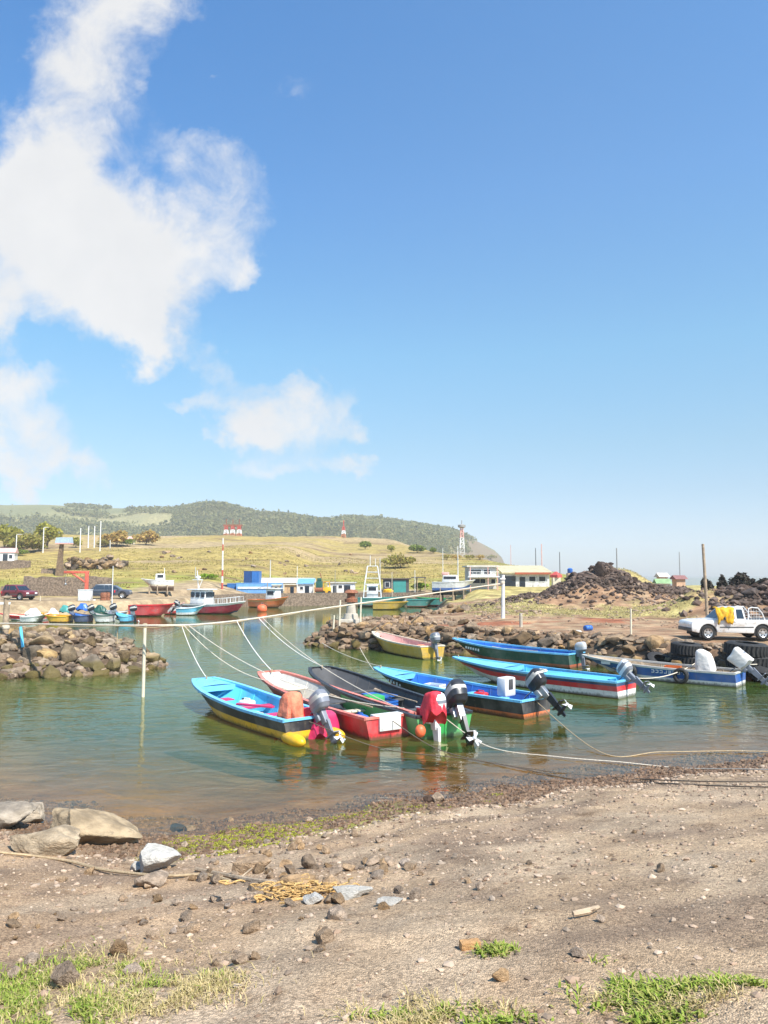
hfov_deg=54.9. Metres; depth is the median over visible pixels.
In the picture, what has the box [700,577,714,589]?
scrub
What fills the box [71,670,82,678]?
breakwater rock
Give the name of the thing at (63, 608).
gear heap
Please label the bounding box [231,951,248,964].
bank stone
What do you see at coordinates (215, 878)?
bank stone
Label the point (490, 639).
pier rock
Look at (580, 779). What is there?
shore rope
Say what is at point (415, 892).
bank stone
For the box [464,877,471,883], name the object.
bank stone
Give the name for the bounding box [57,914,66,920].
bank stone
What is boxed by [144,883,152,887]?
bank stone
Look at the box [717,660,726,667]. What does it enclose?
pier rock
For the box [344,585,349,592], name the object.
door
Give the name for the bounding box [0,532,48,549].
tree
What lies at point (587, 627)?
plastic barrel
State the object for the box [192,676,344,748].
motorboat
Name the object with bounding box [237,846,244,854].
bank stone
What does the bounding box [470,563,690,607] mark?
lava rubble
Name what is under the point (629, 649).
pier rock
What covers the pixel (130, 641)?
breakwater rock
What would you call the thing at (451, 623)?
pier rock
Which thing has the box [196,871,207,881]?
bank stone
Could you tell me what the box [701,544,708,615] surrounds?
wooden pole
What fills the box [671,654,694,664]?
tractor tyre
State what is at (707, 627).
pickup truck
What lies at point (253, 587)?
banner
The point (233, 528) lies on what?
signal tower
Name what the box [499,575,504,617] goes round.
mooring post
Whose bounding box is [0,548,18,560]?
house
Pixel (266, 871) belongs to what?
bank stone
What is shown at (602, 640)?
pier rock
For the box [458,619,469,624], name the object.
pier rock
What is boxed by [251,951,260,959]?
bank stone
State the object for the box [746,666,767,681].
tractor tyre
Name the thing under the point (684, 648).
tractor tyre
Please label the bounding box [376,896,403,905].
shore boulder
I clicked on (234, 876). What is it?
driftwood
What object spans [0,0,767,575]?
sky
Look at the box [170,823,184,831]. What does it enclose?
shore boulder
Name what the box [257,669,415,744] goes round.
motorboat
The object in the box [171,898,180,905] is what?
bank stone
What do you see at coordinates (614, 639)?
pier rock
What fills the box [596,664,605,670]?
pier rock
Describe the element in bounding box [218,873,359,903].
net bundle
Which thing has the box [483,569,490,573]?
window
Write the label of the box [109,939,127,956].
shore boulder
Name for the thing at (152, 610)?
motorboat
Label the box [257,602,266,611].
mooring buoy
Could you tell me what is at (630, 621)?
stake
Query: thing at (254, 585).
shipping container
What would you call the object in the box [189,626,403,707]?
mooring line
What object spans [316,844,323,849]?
bank stone
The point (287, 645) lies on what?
mooring line
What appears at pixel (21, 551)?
bush
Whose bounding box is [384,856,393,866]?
bank stone
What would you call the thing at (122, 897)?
bank stone
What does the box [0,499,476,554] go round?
wooded hillside
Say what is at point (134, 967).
bank stone
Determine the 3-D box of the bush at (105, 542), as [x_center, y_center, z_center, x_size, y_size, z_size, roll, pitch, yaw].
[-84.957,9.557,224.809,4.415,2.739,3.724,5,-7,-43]
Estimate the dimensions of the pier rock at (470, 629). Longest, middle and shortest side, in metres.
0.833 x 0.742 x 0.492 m
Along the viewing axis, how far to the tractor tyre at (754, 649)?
28.41 m
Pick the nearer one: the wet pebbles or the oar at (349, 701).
the wet pebbles
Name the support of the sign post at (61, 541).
on the ground at (164, 771)
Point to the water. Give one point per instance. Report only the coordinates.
(173, 697)
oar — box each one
[329,693,372,707]
[373,688,416,702]
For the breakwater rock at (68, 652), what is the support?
on the ground at (164, 771)
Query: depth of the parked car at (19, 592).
78.48 m
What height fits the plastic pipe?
0.860 m
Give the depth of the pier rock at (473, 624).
41.72 m
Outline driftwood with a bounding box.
[195,867,276,884]
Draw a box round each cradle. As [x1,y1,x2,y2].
[148,585,167,594]
[439,588,465,601]
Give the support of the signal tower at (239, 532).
on the ground at (164, 771)
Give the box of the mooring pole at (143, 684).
[140,623,146,746]
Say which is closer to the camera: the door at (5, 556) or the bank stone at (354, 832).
the bank stone at (354, 832)
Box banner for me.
[238,587,272,588]
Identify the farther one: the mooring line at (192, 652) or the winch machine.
the winch machine
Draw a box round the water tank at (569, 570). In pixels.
[566,568,572,576]
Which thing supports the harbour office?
on the ground at (164, 771)
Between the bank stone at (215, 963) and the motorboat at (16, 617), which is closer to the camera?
the bank stone at (215, 963)
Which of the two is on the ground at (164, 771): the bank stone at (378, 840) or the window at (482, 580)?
the bank stone at (378, 840)
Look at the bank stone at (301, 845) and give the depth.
9.15 m
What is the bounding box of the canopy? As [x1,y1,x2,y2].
[411,577,425,591]
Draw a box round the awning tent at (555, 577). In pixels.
[550,572,561,584]
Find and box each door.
[3,554,7,560]
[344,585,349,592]
[393,581,405,591]
[505,576,515,586]
[520,577,524,586]
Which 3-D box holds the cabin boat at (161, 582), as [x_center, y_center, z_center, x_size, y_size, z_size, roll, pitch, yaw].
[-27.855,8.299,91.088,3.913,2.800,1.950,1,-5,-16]
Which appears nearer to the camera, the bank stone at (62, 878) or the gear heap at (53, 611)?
the bank stone at (62, 878)
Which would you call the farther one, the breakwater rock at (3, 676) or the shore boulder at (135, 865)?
the breakwater rock at (3, 676)
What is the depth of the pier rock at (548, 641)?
36.50 m
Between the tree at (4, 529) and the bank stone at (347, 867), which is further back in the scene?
the tree at (4, 529)
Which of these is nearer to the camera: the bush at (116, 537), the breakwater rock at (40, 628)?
the breakwater rock at (40, 628)
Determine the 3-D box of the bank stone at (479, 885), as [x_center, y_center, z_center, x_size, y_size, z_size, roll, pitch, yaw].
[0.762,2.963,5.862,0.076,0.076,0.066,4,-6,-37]
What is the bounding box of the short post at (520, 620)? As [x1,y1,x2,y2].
[519,613,522,626]
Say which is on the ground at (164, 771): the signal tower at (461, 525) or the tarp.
the signal tower at (461, 525)
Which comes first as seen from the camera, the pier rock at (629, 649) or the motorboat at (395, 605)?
the pier rock at (629, 649)
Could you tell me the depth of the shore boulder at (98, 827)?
10.40 m
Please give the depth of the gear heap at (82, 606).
65.73 m
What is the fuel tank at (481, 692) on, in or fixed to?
in the motorboat at (505, 698)
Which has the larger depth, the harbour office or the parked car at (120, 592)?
the harbour office
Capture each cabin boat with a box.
[141,568,173,590]
[182,570,245,613]
[248,581,287,607]
[432,572,473,594]
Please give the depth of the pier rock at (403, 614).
53.33 m
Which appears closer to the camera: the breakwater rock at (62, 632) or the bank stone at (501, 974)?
the bank stone at (501, 974)
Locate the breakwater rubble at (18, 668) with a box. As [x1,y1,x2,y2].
[0,627,172,681]
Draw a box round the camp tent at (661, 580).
[652,579,671,585]
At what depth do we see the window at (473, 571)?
92.64 m
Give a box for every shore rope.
[0,851,231,882]
[309,721,767,781]
[393,721,767,787]
[447,719,767,769]
[537,702,767,756]
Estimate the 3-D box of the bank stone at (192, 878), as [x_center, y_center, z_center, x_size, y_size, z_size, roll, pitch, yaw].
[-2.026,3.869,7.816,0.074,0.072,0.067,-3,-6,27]
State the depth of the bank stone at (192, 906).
6.30 m
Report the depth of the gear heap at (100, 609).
65.73 m
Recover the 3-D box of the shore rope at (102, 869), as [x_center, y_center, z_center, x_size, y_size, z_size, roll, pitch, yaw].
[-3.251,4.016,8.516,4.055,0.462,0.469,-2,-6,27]
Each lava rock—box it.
[619,576,627,580]
[735,584,752,587]
[741,588,759,594]
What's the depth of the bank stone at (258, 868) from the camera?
7.82 m
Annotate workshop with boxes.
[381,578,410,591]
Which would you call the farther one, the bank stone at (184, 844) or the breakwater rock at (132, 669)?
the breakwater rock at (132, 669)
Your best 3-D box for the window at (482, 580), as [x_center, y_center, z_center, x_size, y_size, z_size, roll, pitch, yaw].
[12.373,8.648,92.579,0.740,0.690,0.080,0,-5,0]
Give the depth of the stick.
4.72 m
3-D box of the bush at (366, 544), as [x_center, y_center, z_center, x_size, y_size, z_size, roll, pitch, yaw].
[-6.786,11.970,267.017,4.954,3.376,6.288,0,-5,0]
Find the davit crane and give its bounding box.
[64,571,88,588]
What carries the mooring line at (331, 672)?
attached to the hawser at (226, 621)
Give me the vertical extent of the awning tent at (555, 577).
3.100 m
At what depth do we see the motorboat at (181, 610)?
75.51 m
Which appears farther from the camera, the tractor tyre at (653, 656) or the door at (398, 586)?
the door at (398, 586)
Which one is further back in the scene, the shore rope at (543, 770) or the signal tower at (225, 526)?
the signal tower at (225, 526)
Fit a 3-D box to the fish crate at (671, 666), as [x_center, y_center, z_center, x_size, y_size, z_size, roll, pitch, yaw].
[11.140,6.064,28.522,0.600,0.262,0.400,-3,-6,29]
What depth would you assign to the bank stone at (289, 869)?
7.65 m
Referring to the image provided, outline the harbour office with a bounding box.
[462,565,499,591]
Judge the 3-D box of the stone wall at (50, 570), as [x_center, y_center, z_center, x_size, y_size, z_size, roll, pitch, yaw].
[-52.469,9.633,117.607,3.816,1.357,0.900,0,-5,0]
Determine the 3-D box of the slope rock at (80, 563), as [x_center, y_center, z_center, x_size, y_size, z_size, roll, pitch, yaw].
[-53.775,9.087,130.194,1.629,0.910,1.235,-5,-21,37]
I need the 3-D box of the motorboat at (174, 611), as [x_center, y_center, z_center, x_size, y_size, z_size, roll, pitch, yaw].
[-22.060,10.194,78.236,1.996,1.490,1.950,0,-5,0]
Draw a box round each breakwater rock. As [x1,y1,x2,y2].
[0,638,7,646]
[0,673,9,681]
[1,664,12,669]
[7,657,15,664]
[8,630,19,640]
[22,645,42,659]
[23,632,35,639]
[24,671,40,680]
[25,625,45,632]
[28,634,54,644]
[36,648,57,658]
[40,665,60,679]
[58,629,67,635]
[59,643,76,663]
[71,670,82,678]
[79,654,104,670]
[82,636,96,646]
[92,669,109,678]
[103,652,113,659]
[105,657,120,671]
[116,650,130,663]
[122,637,134,644]
[126,665,141,674]
[130,647,139,655]
[146,652,160,662]
[146,664,154,671]
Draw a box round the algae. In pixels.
[135,793,502,860]
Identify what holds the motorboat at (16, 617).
on the water
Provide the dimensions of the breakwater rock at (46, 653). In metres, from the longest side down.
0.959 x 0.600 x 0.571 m
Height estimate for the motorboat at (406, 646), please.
1.538 m
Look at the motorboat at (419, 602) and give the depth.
94.88 m
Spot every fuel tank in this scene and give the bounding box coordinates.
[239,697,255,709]
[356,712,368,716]
[416,705,420,714]
[474,690,488,695]
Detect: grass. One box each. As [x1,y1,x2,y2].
[0,545,564,588]
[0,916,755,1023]
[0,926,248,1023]
[441,568,728,619]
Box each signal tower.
[223,519,229,534]
[230,522,235,535]
[236,519,241,535]
[341,520,345,537]
[458,520,465,555]
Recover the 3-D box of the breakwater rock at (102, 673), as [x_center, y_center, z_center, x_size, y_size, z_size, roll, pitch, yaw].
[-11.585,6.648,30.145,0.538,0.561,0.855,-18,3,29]
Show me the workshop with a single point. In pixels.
(398, 584)
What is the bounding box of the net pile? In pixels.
[382,589,393,591]
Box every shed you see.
[296,578,314,592]
[326,582,356,592]
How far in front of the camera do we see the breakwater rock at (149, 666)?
31.91 m
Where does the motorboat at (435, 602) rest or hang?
on the water
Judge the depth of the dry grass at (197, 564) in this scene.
152.30 m
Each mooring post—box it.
[0,596,11,633]
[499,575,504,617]
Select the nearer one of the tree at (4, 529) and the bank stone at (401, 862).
the bank stone at (401, 862)
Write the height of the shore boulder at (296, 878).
0.124 m
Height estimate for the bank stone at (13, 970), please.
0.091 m
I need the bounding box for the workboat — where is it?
[358,559,404,606]
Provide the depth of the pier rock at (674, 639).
32.41 m
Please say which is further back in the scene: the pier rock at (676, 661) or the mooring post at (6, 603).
the mooring post at (6, 603)
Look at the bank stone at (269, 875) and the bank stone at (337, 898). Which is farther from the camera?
the bank stone at (269, 875)
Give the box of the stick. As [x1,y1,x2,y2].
[572,905,599,916]
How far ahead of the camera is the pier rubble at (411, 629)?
40.35 m
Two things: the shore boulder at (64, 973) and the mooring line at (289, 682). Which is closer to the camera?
the shore boulder at (64, 973)
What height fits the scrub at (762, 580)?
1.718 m
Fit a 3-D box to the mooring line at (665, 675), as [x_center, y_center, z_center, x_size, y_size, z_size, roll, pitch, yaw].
[10.109,5.799,26.731,0.036,0.302,5.926,-5,-7,44]
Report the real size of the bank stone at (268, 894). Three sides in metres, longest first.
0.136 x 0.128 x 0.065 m
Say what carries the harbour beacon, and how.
on the ground at (164, 771)
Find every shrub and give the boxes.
[199,573,217,578]
[411,582,428,590]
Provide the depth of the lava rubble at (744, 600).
50.08 m
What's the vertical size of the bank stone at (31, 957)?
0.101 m
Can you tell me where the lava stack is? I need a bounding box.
[594,561,606,576]
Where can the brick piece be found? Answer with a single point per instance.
(464, 944)
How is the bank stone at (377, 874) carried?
on the ground at (164, 771)
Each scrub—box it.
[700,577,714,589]
[716,574,727,588]
[727,572,749,585]
[745,578,755,585]
[756,578,767,583]
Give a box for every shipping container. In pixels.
[227,583,235,588]
[236,583,282,592]
[244,571,251,582]
[252,571,261,582]
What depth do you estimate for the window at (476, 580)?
92.55 m
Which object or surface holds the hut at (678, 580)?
on the ground at (164, 771)
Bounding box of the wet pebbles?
[0,749,767,858]
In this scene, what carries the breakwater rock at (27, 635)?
on the ground at (164, 771)
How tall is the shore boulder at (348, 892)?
0.101 m
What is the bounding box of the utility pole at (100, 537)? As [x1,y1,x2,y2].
[99,521,100,550]
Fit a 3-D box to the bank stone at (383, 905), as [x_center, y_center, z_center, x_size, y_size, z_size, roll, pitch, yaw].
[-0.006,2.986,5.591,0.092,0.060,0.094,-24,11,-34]
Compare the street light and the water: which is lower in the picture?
the water
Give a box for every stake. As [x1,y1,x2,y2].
[338,600,340,625]
[359,597,361,621]
[630,609,631,633]
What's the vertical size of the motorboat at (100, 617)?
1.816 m
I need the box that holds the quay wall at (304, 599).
[214,592,451,606]
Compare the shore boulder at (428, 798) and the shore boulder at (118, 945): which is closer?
the shore boulder at (118, 945)
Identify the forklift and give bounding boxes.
[322,581,330,592]
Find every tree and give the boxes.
[0,524,23,547]
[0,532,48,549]
[33,521,63,548]
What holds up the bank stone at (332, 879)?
on the ground at (164, 771)
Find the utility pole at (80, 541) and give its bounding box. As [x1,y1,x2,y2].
[79,528,80,552]
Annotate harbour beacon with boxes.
[340,589,361,623]
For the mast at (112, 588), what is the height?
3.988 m
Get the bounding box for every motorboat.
[0,613,47,620]
[19,612,49,622]
[41,604,75,622]
[69,604,95,621]
[89,603,120,621]
[104,610,126,617]
[116,605,139,622]
[128,603,174,615]
[165,601,184,613]
[168,600,205,614]
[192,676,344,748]
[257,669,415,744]
[308,665,481,760]
[372,630,444,660]
[373,601,407,609]
[373,665,572,722]
[407,598,435,606]
[417,597,446,605]
[452,636,589,668]
[452,655,653,701]
[582,647,767,687]
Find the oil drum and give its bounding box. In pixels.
[100,592,109,600]
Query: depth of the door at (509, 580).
95.52 m
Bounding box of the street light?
[42,527,48,552]
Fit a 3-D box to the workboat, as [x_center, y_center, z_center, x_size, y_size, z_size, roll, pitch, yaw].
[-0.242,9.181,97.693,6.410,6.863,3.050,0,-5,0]
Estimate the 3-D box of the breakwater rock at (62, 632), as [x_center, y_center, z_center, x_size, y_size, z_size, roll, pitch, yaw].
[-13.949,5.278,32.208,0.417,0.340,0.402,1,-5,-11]
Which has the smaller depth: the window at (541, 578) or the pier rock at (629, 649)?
the pier rock at (629, 649)
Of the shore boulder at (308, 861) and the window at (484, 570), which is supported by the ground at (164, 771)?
the shore boulder at (308, 861)
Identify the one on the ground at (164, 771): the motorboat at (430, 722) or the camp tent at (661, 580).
the camp tent at (661, 580)
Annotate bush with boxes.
[18,549,27,553]
[32,544,47,550]
[70,537,81,546]
[96,539,109,545]
[97,530,127,545]
[118,538,135,545]
[132,529,160,544]
[358,541,371,547]
[380,552,415,567]
[387,545,394,550]
[408,544,425,552]
[440,554,453,558]
[464,554,474,559]
[484,554,496,558]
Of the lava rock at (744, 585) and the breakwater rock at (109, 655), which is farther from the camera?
the lava rock at (744, 585)
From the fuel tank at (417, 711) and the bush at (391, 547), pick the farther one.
the bush at (391, 547)
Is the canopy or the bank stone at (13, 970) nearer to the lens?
the bank stone at (13, 970)
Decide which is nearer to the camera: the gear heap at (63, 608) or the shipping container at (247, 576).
the gear heap at (63, 608)
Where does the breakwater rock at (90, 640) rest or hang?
on the ground at (164, 771)
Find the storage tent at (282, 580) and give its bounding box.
[261,578,315,590]
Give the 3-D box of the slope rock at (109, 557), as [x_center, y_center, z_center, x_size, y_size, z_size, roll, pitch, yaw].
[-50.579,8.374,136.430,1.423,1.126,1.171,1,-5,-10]
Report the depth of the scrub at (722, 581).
53.60 m
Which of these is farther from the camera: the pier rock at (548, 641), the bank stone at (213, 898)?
the pier rock at (548, 641)
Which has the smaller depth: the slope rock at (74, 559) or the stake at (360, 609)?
the stake at (360, 609)
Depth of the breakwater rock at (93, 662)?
30.28 m
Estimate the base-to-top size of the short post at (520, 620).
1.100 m
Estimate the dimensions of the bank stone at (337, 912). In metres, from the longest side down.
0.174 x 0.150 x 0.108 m
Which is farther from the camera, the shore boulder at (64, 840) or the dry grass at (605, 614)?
the dry grass at (605, 614)
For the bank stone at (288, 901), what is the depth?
6.06 m
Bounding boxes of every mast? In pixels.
[111,574,112,603]
[221,538,223,588]
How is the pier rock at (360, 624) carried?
on the ground at (164, 771)
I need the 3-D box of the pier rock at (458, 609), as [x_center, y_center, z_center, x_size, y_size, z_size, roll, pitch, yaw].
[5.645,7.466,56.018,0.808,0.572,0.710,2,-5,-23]
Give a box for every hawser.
[0,583,500,625]
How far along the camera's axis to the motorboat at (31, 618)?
63.84 m
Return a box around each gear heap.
[24,608,40,615]
[48,608,58,613]
[59,605,68,612]
[76,603,87,610]
[93,605,106,612]
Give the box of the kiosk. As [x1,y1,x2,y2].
[283,584,297,592]
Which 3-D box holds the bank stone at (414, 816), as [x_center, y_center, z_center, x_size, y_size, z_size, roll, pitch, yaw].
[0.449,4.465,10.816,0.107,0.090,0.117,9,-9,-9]
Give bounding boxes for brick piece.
[459,938,480,950]
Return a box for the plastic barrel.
[583,625,592,630]
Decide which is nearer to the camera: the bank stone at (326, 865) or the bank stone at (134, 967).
the bank stone at (134, 967)
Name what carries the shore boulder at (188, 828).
on the ground at (164, 771)
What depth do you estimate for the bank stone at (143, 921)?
5.96 m
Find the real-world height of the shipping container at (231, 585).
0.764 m
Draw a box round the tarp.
[712,606,733,624]
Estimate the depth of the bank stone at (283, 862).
8.04 m
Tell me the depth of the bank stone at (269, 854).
8.74 m
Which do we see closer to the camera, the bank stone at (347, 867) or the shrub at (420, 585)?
the bank stone at (347, 867)
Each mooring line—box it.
[182,627,205,676]
[184,625,265,680]
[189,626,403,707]
[237,621,270,669]
[259,618,319,665]
[263,618,398,707]
[322,643,378,665]
[639,663,694,678]
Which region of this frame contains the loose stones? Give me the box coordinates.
[376,574,764,637]
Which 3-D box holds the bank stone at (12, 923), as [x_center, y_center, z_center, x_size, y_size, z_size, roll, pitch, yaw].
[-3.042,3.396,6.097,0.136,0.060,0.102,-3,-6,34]
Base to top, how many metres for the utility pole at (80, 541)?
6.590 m
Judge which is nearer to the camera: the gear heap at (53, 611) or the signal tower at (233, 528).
the gear heap at (53, 611)
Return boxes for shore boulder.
[0,801,36,829]
[9,824,79,855]
[21,802,44,822]
[49,807,142,844]
[50,960,79,987]
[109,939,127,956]
[130,861,139,870]
[134,869,168,887]
[139,843,180,872]
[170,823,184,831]
[185,825,195,831]
[231,854,270,874]
[280,873,315,887]
[301,854,315,868]
[303,892,323,904]
[332,885,372,899]
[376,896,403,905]
[423,795,431,802]
[432,792,444,802]
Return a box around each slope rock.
[71,556,78,561]
[71,564,78,569]
[74,561,82,566]
[101,563,109,568]
[106,554,113,559]
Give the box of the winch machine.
[315,573,322,592]
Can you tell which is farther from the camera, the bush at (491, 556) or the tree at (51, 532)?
the bush at (491, 556)
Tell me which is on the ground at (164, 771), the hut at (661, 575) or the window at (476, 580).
the hut at (661, 575)
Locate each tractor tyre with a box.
[644,651,670,662]
[670,641,702,656]
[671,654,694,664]
[724,640,767,656]
[724,654,767,671]
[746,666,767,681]
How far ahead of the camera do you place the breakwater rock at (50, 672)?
29.34 m
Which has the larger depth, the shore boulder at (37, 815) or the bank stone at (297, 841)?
the shore boulder at (37, 815)
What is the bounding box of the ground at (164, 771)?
[0,505,767,1023]
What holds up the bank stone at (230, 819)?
on the ground at (164, 771)
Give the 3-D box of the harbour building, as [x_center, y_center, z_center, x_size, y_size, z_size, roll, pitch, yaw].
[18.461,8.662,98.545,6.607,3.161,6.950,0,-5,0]
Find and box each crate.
[78,589,92,600]
[379,698,397,705]
[424,682,445,687]
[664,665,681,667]
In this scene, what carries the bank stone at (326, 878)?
on the ground at (164, 771)
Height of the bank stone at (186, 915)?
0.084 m
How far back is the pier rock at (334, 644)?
41.20 m
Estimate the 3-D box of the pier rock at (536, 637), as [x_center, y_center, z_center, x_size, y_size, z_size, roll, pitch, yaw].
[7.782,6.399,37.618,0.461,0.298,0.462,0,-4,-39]
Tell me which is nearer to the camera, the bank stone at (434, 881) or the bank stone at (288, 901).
the bank stone at (288, 901)
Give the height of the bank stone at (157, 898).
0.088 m
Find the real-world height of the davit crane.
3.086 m
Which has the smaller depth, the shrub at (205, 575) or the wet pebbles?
the wet pebbles
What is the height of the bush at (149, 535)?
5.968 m
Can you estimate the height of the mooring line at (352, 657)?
0.551 m
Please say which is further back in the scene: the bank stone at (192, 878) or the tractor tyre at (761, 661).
the tractor tyre at (761, 661)
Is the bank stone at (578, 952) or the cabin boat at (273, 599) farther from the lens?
the cabin boat at (273, 599)
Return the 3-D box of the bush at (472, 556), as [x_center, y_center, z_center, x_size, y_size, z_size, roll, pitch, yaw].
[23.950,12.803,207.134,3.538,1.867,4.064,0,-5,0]
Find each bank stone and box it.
[6,918,21,928]
[7,965,21,978]
[8,912,19,918]
[24,952,39,965]
[55,876,67,881]
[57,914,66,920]
[84,866,94,874]
[118,894,127,901]
[123,962,145,976]
[136,915,146,922]
[139,918,148,925]
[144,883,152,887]
[145,929,157,939]
[152,894,162,902]
[170,927,176,933]
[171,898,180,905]
[180,910,191,920]
[181,841,187,846]
[183,921,199,933]
[188,875,195,880]
[189,903,197,909]
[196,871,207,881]
[209,894,222,902]
[210,873,220,883]
[211,959,218,966]
[225,903,230,908]
[227,816,233,821]
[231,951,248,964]
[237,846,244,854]
[242,919,260,933]
[248,880,257,891]
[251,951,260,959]
[252,863,264,873]
[263,851,271,856]
[263,890,278,899]
[264,868,273,873]
[266,870,273,878]
[279,843,285,848]
[279,859,291,866]
[284,865,295,873]
[284,897,296,906]
[287,842,295,850]
[294,837,301,844]
[297,842,304,849]
[311,864,318,868]
[315,926,333,944]
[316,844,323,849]
[316,945,324,950]
[318,889,331,896]
[321,846,329,853]
[322,874,333,884]
[324,862,332,867]
[324,894,333,903]
[327,877,340,884]
[327,904,347,919]
[329,866,342,875]
[331,892,344,903]
[341,863,355,870]
[351,829,358,836]
[362,857,367,863]
[366,855,379,866]
[370,869,383,878]
[375,838,383,842]
[377,901,389,909]
[379,863,387,872]
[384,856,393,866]
[393,885,402,893]
[398,858,410,866]
[403,862,416,870]
[409,887,420,899]
[412,814,417,819]
[431,878,438,884]
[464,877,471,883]
[475,881,483,890]
[492,967,508,981]
[569,947,587,957]
[597,914,605,922]
[656,863,664,871]
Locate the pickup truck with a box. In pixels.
[678,606,767,639]
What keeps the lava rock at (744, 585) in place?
on the ground at (164, 771)
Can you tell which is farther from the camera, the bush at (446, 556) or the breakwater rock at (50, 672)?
the bush at (446, 556)
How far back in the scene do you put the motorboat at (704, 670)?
27.71 m
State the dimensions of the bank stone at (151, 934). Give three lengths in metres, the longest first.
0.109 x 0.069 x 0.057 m
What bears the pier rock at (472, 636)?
on the ground at (164, 771)
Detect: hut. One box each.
[654,573,669,583]
[669,575,687,586]
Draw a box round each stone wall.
[0,560,30,568]
[23,576,111,596]
[41,568,66,573]
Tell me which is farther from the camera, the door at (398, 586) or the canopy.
the canopy
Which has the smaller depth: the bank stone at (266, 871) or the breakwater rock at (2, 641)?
the bank stone at (266, 871)
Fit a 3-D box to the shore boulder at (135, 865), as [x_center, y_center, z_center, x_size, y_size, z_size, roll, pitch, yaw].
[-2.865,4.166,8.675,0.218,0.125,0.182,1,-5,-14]
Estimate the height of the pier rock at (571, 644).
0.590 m
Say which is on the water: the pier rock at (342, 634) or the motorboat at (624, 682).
the motorboat at (624, 682)
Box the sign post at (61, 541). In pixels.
[55,537,72,575]
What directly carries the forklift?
on the ground at (164, 771)
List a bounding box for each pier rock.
[329,641,338,647]
[337,631,344,636]
[351,638,360,648]
[354,621,368,628]
[356,630,372,639]
[399,612,408,616]
[411,616,423,623]
[420,611,427,616]
[422,626,433,632]
[435,625,444,630]
[440,632,453,642]
[445,642,455,648]
[447,621,457,626]
[452,607,463,612]
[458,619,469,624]
[459,649,474,655]
[460,604,470,609]
[461,622,476,627]
[464,626,478,632]
[467,633,479,639]
[486,636,496,642]
[489,628,501,632]
[502,626,513,632]
[509,631,530,645]
[526,642,538,646]
[532,635,541,639]
[537,636,557,646]
[554,632,561,638]
[567,639,582,649]
[572,630,584,635]
[590,632,601,638]
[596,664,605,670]
[597,635,608,645]
[605,634,624,644]
[620,637,635,642]
[621,644,635,653]
[644,635,663,649]
[670,638,682,641]
[671,660,682,663]
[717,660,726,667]
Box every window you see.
[471,569,481,573]
[471,578,479,583]
[480,578,485,583]
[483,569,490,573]
[529,576,535,581]
[538,576,545,581]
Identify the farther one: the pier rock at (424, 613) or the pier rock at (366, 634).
the pier rock at (424, 613)
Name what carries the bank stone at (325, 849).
on the ground at (164, 771)
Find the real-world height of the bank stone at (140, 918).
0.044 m
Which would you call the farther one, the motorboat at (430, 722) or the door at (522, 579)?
the door at (522, 579)
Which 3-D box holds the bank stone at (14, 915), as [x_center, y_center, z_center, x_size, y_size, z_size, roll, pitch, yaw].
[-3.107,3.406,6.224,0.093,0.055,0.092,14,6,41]
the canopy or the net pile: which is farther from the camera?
the canopy
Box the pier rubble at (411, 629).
[302,615,764,684]
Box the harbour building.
[496,566,552,586]
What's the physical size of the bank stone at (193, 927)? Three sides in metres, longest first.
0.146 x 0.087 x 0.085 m
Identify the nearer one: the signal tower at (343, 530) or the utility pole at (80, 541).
the utility pole at (80, 541)
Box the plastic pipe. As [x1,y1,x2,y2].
[19,627,23,647]
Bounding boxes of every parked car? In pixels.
[1,585,37,599]
[91,584,115,596]
[111,585,132,597]
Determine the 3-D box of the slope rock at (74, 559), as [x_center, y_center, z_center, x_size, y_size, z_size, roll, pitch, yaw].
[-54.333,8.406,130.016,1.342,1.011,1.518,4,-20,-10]
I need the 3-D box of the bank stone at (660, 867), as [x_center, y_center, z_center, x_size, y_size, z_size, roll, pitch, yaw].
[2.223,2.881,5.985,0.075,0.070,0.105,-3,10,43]
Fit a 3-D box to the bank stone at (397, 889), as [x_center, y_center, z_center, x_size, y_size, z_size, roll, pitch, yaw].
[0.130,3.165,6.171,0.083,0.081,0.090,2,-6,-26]
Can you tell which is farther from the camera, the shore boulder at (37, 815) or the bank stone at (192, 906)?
the shore boulder at (37, 815)
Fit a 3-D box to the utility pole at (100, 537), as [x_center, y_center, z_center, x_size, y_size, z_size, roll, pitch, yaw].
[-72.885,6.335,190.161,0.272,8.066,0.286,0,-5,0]
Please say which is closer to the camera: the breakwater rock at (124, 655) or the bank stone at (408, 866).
the bank stone at (408, 866)
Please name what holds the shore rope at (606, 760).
attached to the motorboat at (430, 722)
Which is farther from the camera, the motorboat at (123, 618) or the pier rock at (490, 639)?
the motorboat at (123, 618)
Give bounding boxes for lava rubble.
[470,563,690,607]
[540,562,767,619]
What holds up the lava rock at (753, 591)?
on the ground at (164, 771)
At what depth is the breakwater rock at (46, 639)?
30.95 m
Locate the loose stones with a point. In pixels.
(445, 621)
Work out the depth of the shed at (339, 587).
107.42 m
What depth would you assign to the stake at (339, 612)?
42.82 m
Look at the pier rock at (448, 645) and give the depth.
39.09 m

